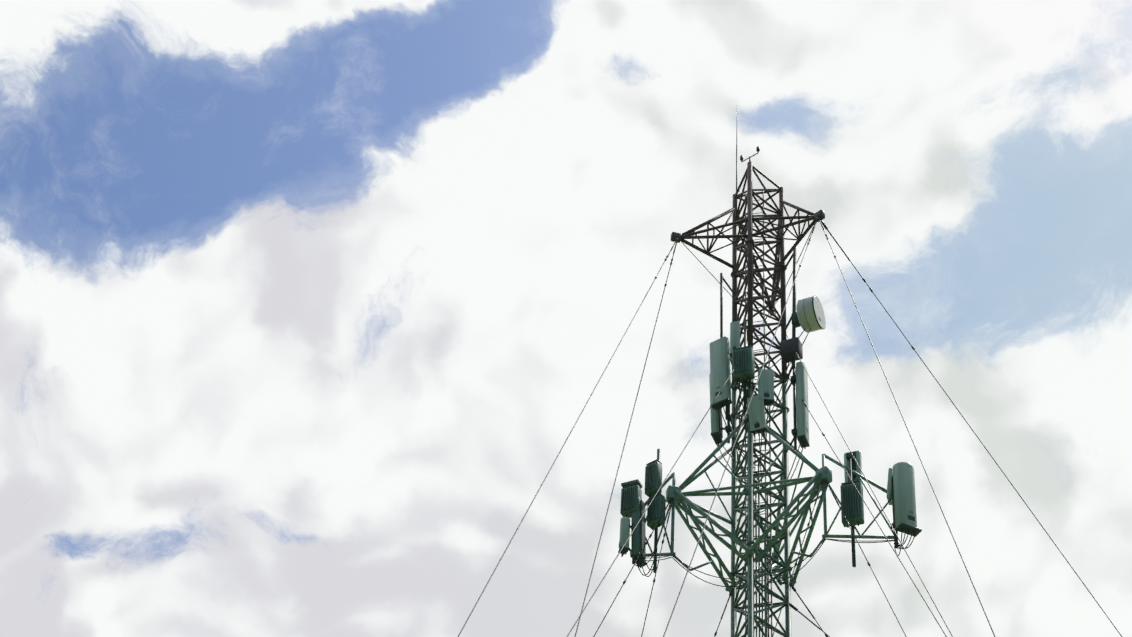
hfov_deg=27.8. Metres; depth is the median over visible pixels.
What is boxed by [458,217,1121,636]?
guy wires
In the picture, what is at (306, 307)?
sky
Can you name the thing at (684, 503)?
lower support arms
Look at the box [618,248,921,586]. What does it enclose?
antennas and radios
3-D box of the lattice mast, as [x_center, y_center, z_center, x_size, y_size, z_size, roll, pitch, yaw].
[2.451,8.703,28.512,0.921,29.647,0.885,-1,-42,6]
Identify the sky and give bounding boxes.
[0,0,1131,636]
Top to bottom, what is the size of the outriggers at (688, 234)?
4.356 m
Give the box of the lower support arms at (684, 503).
[666,416,831,592]
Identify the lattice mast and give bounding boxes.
[730,162,791,636]
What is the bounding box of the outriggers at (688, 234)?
[671,129,824,315]

